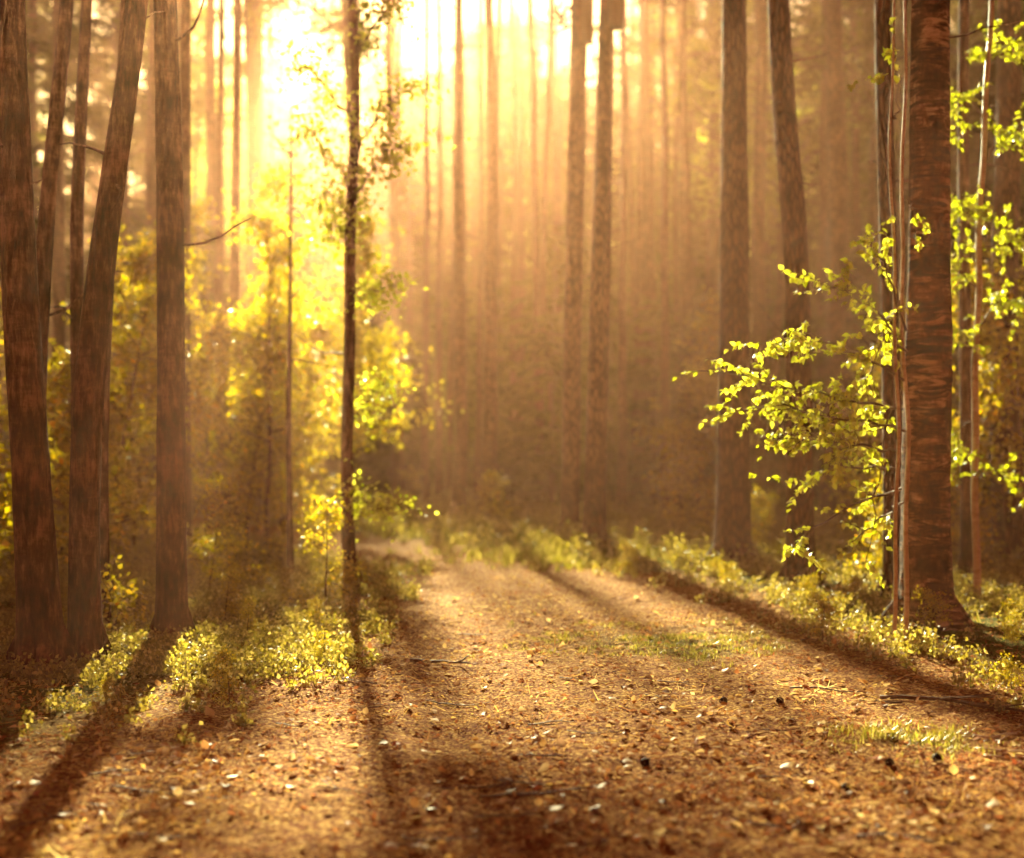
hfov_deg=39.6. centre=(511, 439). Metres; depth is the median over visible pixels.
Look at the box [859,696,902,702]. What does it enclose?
twig
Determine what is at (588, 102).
spruce tree
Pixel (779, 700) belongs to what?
pine cone
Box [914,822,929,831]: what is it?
fallen leaf
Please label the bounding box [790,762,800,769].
fallen leaf
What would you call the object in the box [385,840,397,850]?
fallen leaf
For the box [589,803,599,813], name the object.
fallen leaf
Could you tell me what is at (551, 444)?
spruce tree
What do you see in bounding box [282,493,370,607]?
young tree
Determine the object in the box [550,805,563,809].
fallen leaf
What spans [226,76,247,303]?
spruce tree
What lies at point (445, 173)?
birch tree
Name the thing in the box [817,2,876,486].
dead pole tree
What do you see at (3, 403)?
birch tree
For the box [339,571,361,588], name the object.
seedling
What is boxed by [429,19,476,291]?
pine tree
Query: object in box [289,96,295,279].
dead pole tree
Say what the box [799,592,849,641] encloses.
seedling
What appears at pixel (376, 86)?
birch tree
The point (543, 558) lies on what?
grass
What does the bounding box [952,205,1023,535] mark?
young tree
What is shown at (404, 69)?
spruce tree
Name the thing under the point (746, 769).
fallen leaf
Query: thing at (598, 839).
fallen leaf
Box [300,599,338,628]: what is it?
seedling
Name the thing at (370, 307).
spruce tree
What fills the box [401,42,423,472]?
dead pole tree
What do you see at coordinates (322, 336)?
young tree
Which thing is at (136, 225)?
spruce tree
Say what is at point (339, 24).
birch tree
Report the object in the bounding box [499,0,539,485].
dead pole tree
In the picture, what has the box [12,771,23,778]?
fallen leaf
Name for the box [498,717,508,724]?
fallen leaf
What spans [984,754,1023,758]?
twig
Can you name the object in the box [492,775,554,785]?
twig
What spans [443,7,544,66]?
birch tree
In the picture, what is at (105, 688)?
seedling
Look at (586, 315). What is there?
spruce tree
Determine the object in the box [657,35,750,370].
spruce tree
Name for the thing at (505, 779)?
fallen leaf
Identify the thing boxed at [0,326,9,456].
spruce tree
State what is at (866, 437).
young tree
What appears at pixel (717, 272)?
pine tree
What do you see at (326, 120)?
spruce tree
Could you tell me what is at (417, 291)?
spruce tree
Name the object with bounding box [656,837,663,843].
fallen leaf
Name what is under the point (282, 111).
birch tree
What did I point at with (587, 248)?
spruce tree
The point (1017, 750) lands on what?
twig
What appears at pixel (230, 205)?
pine tree
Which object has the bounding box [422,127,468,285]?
pine tree
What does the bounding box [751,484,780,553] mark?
bush
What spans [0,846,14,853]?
fallen leaf
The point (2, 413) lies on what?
young tree
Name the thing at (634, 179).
spruce tree
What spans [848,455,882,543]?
bush
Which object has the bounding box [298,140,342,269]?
pine tree
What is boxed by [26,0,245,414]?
pine tree
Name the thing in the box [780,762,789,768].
fallen leaf
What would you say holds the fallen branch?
on the ground at (338, 813)
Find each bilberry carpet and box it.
[0,548,436,745]
[565,545,1023,712]
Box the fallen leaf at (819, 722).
[816,720,824,726]
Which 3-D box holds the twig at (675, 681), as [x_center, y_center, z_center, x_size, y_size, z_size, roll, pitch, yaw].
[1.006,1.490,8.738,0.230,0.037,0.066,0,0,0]
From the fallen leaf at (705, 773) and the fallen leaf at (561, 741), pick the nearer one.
the fallen leaf at (705, 773)
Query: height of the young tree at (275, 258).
5.116 m
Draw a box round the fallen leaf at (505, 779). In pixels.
[502,777,511,782]
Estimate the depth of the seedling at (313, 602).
11.31 m
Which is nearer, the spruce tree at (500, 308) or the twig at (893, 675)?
the twig at (893, 675)
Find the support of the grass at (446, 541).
on the ground at (338, 813)
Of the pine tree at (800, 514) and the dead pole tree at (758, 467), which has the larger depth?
the dead pole tree at (758, 467)
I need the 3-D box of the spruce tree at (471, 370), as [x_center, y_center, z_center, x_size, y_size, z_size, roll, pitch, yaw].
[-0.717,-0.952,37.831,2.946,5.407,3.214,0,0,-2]
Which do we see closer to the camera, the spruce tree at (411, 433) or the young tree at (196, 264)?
the young tree at (196, 264)
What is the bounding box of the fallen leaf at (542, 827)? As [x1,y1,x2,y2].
[536,825,547,829]
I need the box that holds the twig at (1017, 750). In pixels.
[975,747,1023,751]
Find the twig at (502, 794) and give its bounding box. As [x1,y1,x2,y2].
[480,784,599,799]
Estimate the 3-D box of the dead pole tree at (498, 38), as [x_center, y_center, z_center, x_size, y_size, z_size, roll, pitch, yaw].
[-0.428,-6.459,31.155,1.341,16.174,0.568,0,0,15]
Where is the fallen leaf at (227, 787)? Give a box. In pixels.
[220,783,230,792]
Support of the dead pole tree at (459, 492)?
on the ground at (338, 813)
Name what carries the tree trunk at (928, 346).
on the ground at (338, 813)
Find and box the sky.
[36,0,971,303]
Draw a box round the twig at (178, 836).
[127,831,196,837]
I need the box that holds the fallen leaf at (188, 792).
[183,790,196,794]
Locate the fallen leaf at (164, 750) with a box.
[159,746,170,753]
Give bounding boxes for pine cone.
[640,757,649,766]
[719,697,727,702]
[776,697,783,703]
[840,783,850,791]
[885,758,893,765]
[931,753,941,761]
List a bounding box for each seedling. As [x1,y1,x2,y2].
[90,675,120,702]
[207,644,243,707]
[214,564,253,621]
[238,595,266,640]
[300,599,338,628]
[306,595,325,623]
[309,623,350,656]
[312,637,339,662]
[333,599,365,619]
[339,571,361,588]
[612,538,640,577]
[622,544,639,572]
[704,557,727,572]
[717,559,737,581]
[795,572,817,599]
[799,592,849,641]
[840,574,867,602]
[912,585,956,626]
[995,597,1022,642]
[997,656,1023,689]
[1001,620,1023,645]
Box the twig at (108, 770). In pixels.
[88,767,131,774]
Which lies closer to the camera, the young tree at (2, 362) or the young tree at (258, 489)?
the young tree at (2, 362)
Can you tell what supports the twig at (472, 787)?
on the ground at (338, 813)
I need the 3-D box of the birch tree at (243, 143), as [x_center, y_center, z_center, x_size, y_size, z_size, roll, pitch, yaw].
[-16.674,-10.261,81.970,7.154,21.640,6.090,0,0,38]
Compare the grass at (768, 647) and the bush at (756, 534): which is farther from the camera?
the bush at (756, 534)
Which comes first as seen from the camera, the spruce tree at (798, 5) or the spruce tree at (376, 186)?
the spruce tree at (798, 5)
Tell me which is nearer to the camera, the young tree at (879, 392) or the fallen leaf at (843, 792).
the fallen leaf at (843, 792)
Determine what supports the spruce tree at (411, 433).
on the ground at (338, 813)
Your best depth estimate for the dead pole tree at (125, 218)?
23.95 m
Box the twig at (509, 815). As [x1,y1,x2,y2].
[475,806,542,817]
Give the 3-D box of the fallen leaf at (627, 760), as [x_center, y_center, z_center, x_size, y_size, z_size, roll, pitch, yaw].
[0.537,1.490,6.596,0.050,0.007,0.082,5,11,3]
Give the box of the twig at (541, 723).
[528,717,574,724]
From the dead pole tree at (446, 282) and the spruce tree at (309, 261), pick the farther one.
the dead pole tree at (446, 282)
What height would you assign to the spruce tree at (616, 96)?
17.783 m
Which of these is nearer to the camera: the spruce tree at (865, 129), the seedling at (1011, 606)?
the seedling at (1011, 606)
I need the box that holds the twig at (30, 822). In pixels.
[10,812,76,825]
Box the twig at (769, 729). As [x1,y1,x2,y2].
[741,725,800,732]
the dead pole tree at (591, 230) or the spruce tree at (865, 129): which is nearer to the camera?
the spruce tree at (865, 129)
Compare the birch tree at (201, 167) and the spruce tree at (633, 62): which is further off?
the spruce tree at (633, 62)
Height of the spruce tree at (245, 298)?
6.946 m
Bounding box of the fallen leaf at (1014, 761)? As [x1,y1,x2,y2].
[1012,758,1021,763]
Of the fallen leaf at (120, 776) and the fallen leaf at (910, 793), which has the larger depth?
the fallen leaf at (120, 776)
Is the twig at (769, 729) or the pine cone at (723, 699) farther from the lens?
the pine cone at (723, 699)
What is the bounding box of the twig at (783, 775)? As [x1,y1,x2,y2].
[758,771,810,776]
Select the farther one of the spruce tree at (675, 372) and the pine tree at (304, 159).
the pine tree at (304, 159)
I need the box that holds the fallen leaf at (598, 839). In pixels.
[589,834,607,845]
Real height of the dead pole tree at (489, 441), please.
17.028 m
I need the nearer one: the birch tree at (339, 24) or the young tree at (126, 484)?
the young tree at (126, 484)
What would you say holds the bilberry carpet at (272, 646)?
on the ground at (338, 813)
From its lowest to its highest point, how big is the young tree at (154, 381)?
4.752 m
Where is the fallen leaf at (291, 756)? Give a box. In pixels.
[288,753,294,759]
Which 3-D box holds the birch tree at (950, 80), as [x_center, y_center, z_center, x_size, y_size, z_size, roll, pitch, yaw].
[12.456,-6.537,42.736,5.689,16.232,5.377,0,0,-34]
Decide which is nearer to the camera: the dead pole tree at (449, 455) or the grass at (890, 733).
the grass at (890, 733)
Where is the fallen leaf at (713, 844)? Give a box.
[708,839,718,848]
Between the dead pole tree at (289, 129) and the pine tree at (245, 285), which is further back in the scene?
the pine tree at (245, 285)
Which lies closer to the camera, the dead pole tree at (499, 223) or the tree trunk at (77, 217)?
the tree trunk at (77, 217)
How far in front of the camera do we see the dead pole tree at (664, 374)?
26.92 m
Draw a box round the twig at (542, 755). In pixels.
[516,752,566,756]
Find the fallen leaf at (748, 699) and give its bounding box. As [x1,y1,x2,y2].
[744,698,753,703]
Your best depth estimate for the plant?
8.90 m
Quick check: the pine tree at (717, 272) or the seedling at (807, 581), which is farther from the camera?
the pine tree at (717, 272)
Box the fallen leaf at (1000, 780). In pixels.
[998,778,1008,786]
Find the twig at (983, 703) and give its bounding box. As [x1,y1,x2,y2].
[961,697,1010,703]
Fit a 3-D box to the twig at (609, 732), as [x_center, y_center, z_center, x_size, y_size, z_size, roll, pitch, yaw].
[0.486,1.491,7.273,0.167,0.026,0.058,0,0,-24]
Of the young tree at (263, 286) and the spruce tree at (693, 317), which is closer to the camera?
the young tree at (263, 286)
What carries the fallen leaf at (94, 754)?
on the ground at (338, 813)
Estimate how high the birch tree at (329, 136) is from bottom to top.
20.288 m
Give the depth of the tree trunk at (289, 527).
15.44 m
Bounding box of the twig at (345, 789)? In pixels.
[316,777,378,796]
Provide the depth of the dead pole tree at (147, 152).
28.12 m
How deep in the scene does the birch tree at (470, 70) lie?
77.46 m
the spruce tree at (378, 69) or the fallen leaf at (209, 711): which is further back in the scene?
the spruce tree at (378, 69)
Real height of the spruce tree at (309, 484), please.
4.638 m
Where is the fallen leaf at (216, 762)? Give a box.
[212,757,222,763]
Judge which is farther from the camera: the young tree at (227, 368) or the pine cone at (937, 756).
the young tree at (227, 368)
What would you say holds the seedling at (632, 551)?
on the ground at (338, 813)
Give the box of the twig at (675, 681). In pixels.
[657,679,693,684]
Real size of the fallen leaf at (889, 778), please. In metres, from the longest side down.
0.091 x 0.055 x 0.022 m
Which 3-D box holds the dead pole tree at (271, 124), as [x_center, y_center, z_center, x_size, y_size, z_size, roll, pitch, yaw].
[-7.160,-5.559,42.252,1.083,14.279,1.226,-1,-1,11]
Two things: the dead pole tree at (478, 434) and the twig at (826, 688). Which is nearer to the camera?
the twig at (826, 688)
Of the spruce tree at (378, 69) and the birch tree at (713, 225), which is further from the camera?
the spruce tree at (378, 69)
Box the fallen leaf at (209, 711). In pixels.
[205,706,214,715]
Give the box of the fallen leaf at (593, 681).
[588,679,598,683]
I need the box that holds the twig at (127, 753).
[110,753,144,756]
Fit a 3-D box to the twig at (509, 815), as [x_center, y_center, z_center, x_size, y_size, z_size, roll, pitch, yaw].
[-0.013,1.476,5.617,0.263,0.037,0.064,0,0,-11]
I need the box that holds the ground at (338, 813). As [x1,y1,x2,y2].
[0,433,1023,857]
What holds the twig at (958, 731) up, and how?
on the ground at (338, 813)
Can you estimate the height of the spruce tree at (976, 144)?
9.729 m
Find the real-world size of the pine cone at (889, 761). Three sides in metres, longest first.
0.046 x 0.042 x 0.042 m
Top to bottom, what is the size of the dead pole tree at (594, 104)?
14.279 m
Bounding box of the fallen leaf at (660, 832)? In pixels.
[653,828,666,835]
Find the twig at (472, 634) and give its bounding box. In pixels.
[457,633,489,634]
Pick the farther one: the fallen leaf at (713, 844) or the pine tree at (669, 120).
the pine tree at (669, 120)
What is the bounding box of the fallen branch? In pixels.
[880,693,1023,712]
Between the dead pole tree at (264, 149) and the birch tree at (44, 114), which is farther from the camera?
the dead pole tree at (264, 149)
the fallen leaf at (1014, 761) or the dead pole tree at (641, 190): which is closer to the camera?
the fallen leaf at (1014, 761)
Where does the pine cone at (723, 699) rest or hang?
on the ground at (338, 813)
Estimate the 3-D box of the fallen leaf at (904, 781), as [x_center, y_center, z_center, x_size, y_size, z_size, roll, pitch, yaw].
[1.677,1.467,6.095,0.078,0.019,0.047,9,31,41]
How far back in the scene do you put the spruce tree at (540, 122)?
56.80 m
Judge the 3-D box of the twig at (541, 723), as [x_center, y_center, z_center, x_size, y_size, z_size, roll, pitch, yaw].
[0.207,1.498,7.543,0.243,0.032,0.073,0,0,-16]
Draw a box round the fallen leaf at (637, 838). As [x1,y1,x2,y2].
[630,835,643,842]
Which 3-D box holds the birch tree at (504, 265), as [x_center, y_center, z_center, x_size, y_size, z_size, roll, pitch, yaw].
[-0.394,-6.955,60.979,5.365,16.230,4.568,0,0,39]
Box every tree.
[0,0,82,672]
[0,0,142,357]
[0,1,107,359]
[0,120,69,438]
[0,137,71,474]
[0,264,62,481]
[0,307,51,358]
[0,317,66,530]
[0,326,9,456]
[0,331,68,597]
[0,337,188,578]
[1,150,85,434]
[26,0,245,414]
[34,0,114,511]
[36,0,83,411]
[36,0,206,374]
[48,197,213,516]
[49,219,225,545]
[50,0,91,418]
[50,70,134,338]
[57,196,254,504]
[58,0,163,662]
[67,186,97,319]
[87,0,190,519]
[88,23,154,523]
[91,89,96,206]
[92,0,232,218]
[100,0,125,625]
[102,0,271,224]
[105,4,110,466]
[109,320,226,551]
[112,282,213,496]
[114,0,180,233]
[115,303,284,539]
[129,5,279,284]
[129,99,145,204]
[129,139,145,373]
[132,218,272,513]
[139,0,239,555]
[147,0,250,640]
[187,467,277,586]
[191,0,241,477]
[191,0,256,517]
[191,2,202,360]
[191,68,263,307]
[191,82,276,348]
[191,160,364,544]
[192,87,247,274]
[192,309,326,531]
[195,262,243,422]
[197,166,247,306]
[199,0,259,540]
[199,277,357,547]
[200,49,308,287]
[202,76,263,255]
[213,237,355,527]
[217,0,321,479]
[224,274,247,356]
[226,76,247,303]
[226,87,328,277]
[227,38,343,287]
[231,95,315,276]
[236,302,364,541]
[239,135,361,486]
[239,288,264,459]
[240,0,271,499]
[240,204,265,305]
[242,319,327,502]
[250,206,463,500]
[253,3,287,326]
[263,22,280,483]
[263,97,267,316]
[264,0,469,589]
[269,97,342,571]
[272,0,398,499]
[272,250,382,491]
[275,67,387,306]
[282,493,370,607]
[285,90,332,322]
[287,83,367,302]
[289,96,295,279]
[293,128,387,294]
[297,160,344,368]
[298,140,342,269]
[300,83,344,324]
[319,67,415,262]
[323,249,431,487]
[327,0,418,491]
[336,85,382,269]
[339,83,415,269]
[339,301,447,499]
[342,129,414,396]
[345,57,406,192]
[345,94,445,303]
[362,298,429,455]
[363,104,435,361]
[363,250,454,471]
[364,136,434,370]
[364,324,433,478]
[365,66,434,358]
[367,0,417,499]
[368,0,420,477]
[371,70,468,339]
[373,0,422,503]
[383,59,468,279]
[385,77,485,269]
[398,0,449,503]
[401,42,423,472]
[402,104,486,390]
[404,310,472,487]
[411,52,511,388]
[411,93,486,280]
[413,0,466,501]
[413,290,445,392]
[417,0,515,515]
[419,12,508,139]
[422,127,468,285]
[428,298,476,474]
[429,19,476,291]
[429,78,450,399]
[429,219,448,351]
[430,308,527,490]
[431,65,444,389]
[431,77,449,327]
[434,30,477,493]
[435,10,542,87]
[441,0,478,487]
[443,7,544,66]
[443,66,530,283]
[443,94,551,301]
[443,165,486,303]
[443,284,483,431]
[443,316,531,495]
[445,55,484,135]
[448,13,566,226]
[450,0,517,510]
[453,284,533,478]
[466,0,516,377]
[467,21,517,490]
[467,30,521,284]
[467,148,531,375]
[468,75,529,212]
[468,226,630,496]
[470,0,486,501]
[485,52,510,328]
[495,311,616,511]
[498,98,584,372]
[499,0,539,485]
[499,56,588,235]
[500,0,565,504]
[500,5,531,486]
[500,94,532,419]
[502,0,532,275]
[502,140,552,328]
[506,11,531,480]
[506,80,588,169]
[506,239,631,482]
[507,106,588,234]
[507,310,616,504]
[521,63,593,160]
[522,91,593,309]
[524,287,551,378]
[529,0,598,535]
[532,0,556,399]
[540,0,566,313]
[548,75,627,351]
[551,15,565,217]
[551,106,632,287]
[557,92,568,146]
[561,43,570,233]
[563,72,593,151]
[571,0,637,549]
[580,251,679,447]
[580,292,633,485]
[580,293,712,510]
[582,271,632,472]
[584,42,595,214]
[584,84,595,346]
[587,88,635,291]
[589,0,659,511]
[589,0,679,499]
[589,0,793,309]
[590,44,620,220]
[598,0,820,482]
[607,344,659,482]
[610,43,637,347]
[610,74,679,322]
[610,130,672,323]
[611,31,655,292]
[611,131,633,292]
[612,0,636,323]
[612,32,701,310]
[613,0,652,496]
[615,241,708,450]
[626,0,720,501]
[627,286,778,518]
[628,1,707,267]
[634,306,718,494]
[635,0,697,514]
[635,308,750,512]
[642,412,716,529]
[650,7,670,489]
[653,0,910,500]
[655,0,703,444]
[655,42,707,379]
[655,60,672,359]
[655,65,701,235]
[657,7,784,361]
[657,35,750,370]
[670,111,709,484]
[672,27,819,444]
[687,0,971,498]
[692,0,853,493]
[697,0,791,482]
[700,0,762,567]
[747,0,780,513]
[749,85,785,430]
[750,0,845,585]
[751,0,781,500]
[772,0,880,377]
[772,6,880,348]
[776,251,902,519]
[781,0,865,472]
[793,0,868,525]
[793,0,970,251]
[794,72,848,247]
[796,0,957,503]
[796,44,878,521]
[806,55,863,378]
[812,0,983,471]
[812,60,868,472]
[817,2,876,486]
[820,292,983,503]
[823,339,904,541]
[835,462,882,574]
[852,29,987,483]
[857,6,958,183]
[862,0,910,598]
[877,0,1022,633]
[880,0,996,486]
[894,0,1023,221]
[902,5,1023,508]
[950,0,956,131]
[950,0,989,459]
[950,0,1023,509]
[950,36,1023,238]
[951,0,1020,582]
[951,251,1023,564]
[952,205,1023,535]
[954,2,1023,470]
[974,0,1023,563]
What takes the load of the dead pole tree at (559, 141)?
on the ground at (338, 813)
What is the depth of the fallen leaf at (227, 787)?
6.06 m
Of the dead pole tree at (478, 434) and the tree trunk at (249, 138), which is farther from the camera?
the dead pole tree at (478, 434)
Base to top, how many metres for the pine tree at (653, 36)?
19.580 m
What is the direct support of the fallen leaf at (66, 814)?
on the ground at (338, 813)
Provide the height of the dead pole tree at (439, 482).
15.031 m
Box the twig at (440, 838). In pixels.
[401,834,478,840]
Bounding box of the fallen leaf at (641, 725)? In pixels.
[634,722,648,728]
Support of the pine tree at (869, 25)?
on the ground at (338, 813)
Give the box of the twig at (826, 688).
[790,686,859,691]
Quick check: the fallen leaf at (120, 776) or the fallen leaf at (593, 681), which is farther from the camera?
the fallen leaf at (593, 681)
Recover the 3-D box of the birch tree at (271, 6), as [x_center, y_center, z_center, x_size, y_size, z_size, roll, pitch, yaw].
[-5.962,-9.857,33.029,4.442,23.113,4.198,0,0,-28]
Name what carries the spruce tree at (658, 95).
on the ground at (338, 813)
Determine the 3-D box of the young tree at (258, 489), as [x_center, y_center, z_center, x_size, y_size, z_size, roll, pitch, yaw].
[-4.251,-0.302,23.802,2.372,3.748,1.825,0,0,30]
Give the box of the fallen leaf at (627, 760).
[622,758,632,762]
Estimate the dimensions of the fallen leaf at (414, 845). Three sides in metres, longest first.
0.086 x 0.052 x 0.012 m
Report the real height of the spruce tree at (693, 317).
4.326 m
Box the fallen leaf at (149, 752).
[145,751,154,754]
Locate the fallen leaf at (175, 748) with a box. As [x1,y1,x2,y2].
[171,747,180,751]
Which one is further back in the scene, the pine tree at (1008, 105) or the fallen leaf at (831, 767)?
the pine tree at (1008, 105)
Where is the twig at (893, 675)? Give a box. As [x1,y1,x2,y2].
[868,674,917,678]
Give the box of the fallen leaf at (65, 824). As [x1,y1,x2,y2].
[59,820,71,828]
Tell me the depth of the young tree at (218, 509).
13.51 m
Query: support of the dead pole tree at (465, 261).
on the ground at (338, 813)
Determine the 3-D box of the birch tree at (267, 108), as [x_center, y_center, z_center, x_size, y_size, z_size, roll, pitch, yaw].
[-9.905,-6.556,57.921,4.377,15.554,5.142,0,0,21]
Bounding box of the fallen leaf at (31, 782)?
[29,780,40,783]
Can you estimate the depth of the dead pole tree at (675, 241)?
33.26 m
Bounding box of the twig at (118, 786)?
[112,777,182,793]
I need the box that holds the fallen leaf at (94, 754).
[93,750,106,756]
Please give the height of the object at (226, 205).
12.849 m
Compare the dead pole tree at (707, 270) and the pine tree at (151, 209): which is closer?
the pine tree at (151, 209)
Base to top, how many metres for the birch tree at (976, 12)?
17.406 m
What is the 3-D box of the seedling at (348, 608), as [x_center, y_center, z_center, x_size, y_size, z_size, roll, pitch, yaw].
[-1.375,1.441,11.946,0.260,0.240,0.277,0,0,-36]
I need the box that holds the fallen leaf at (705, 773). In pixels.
[697,768,713,781]
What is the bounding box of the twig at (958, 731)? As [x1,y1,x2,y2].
[920,721,989,739]
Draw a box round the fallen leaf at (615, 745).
[612,742,618,748]
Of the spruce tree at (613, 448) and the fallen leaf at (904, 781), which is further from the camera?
the spruce tree at (613, 448)
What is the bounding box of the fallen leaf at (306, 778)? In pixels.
[296,776,311,781]
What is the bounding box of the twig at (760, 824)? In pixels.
[744,821,804,829]
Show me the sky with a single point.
(471, 6)
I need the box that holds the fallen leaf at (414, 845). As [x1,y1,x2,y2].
[406,843,425,847]
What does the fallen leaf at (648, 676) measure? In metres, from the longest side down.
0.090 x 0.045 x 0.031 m
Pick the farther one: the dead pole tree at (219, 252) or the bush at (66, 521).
the dead pole tree at (219, 252)
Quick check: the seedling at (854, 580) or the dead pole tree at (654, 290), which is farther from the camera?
the dead pole tree at (654, 290)
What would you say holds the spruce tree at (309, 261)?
on the ground at (338, 813)
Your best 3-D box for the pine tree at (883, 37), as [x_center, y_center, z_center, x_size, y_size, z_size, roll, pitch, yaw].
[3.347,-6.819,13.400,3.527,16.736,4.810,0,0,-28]
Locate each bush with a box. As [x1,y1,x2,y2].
[51,458,115,554]
[62,549,154,639]
[136,511,202,545]
[255,523,309,559]
[380,484,421,519]
[397,466,424,507]
[462,467,519,521]
[700,506,761,534]
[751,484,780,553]
[830,484,881,537]
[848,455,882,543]
[860,518,882,573]
[880,440,1001,569]
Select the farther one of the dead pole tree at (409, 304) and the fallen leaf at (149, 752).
the dead pole tree at (409, 304)
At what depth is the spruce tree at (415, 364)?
46.45 m
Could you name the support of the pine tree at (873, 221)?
on the ground at (338, 813)
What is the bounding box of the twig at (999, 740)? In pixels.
[996,733,1016,744]
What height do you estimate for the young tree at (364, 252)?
5.493 m
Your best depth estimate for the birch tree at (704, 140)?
39.16 m
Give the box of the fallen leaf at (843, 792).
[840,789,851,796]
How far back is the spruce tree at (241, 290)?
49.31 m
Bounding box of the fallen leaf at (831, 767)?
[826,764,836,775]
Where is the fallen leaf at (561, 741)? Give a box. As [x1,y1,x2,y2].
[557,737,565,747]
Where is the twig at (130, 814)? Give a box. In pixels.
[100,809,161,819]
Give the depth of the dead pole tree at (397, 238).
32.77 m
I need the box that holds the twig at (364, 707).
[339,703,396,707]
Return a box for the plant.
[984,651,1022,682]
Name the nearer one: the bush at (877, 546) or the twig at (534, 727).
the twig at (534, 727)
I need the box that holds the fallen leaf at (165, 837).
[156,835,168,841]
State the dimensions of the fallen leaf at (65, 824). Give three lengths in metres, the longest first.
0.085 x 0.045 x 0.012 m
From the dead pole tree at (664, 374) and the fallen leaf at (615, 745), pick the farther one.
the dead pole tree at (664, 374)
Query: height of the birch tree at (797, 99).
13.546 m
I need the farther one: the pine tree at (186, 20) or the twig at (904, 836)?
the pine tree at (186, 20)
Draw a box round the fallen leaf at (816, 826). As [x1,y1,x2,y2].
[814,824,826,830]
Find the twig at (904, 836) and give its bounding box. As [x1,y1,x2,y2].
[856,829,947,844]
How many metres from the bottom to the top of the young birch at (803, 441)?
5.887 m
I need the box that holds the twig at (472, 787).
[431,783,511,790]
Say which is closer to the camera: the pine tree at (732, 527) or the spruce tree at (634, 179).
the pine tree at (732, 527)
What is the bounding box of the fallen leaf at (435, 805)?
[426,802,438,808]
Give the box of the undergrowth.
[0,470,1023,571]
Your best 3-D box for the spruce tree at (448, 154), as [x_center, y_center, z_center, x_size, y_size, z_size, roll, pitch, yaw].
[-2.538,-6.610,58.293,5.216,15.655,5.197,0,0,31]
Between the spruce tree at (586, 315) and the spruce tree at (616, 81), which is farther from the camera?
the spruce tree at (616, 81)
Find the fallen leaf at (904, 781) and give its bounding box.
[896,778,910,784]
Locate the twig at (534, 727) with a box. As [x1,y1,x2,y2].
[532,714,540,737]
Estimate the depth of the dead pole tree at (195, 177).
42.95 m
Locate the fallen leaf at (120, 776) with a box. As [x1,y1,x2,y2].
[115,772,125,782]
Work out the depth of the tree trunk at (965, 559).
14.47 m
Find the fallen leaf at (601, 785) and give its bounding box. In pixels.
[594,783,606,787]
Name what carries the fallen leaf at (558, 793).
on the ground at (338, 813)
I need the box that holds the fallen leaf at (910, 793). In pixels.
[904,788,922,798]
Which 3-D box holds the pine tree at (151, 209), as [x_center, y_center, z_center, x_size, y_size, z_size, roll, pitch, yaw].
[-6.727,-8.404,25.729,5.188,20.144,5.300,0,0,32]
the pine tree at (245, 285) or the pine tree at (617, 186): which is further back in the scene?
the pine tree at (245, 285)
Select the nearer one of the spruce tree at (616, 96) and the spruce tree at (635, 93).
the spruce tree at (635, 93)
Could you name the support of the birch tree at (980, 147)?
on the ground at (338, 813)
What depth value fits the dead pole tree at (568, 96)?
45.78 m
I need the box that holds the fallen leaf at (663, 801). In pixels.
[653,799,666,806]
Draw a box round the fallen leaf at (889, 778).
[883,774,893,779]
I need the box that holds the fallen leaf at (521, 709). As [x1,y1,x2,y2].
[518,706,525,711]
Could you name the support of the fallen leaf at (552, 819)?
on the ground at (338, 813)
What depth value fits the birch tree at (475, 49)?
77.83 m
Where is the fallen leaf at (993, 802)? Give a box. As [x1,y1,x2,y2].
[986,798,999,808]
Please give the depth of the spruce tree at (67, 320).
76.67 m
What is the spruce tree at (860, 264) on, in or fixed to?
on the ground at (338, 813)
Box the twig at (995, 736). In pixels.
[961,731,1019,737]
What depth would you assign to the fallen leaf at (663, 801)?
5.82 m
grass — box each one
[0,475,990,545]
[0,518,985,630]
[294,543,525,570]
[386,529,738,572]
[465,612,899,677]
[803,710,1021,769]
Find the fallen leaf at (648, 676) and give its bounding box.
[643,674,652,679]
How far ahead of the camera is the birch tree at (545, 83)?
73.59 m
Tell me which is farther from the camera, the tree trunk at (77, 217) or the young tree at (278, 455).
the young tree at (278, 455)
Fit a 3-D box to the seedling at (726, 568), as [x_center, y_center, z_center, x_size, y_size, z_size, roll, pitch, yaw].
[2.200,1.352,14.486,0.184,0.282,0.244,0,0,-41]
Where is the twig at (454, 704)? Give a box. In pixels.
[426,699,488,705]
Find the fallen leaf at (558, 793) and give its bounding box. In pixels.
[554,792,564,797]
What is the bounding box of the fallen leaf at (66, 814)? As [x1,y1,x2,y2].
[58,812,72,815]
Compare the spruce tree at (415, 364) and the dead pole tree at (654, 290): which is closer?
the dead pole tree at (654, 290)
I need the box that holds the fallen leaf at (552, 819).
[548,815,562,823]
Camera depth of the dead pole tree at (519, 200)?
45.55 m
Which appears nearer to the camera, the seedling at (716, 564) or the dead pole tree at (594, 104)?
the seedling at (716, 564)
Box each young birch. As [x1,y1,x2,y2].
[672,0,930,643]
[950,0,1023,594]
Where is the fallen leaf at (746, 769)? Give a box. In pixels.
[738,767,754,773]
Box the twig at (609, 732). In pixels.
[594,728,623,735]
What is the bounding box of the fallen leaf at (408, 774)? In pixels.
[406,772,416,777]
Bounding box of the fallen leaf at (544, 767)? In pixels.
[538,763,553,772]
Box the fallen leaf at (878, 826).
[871,824,883,829]

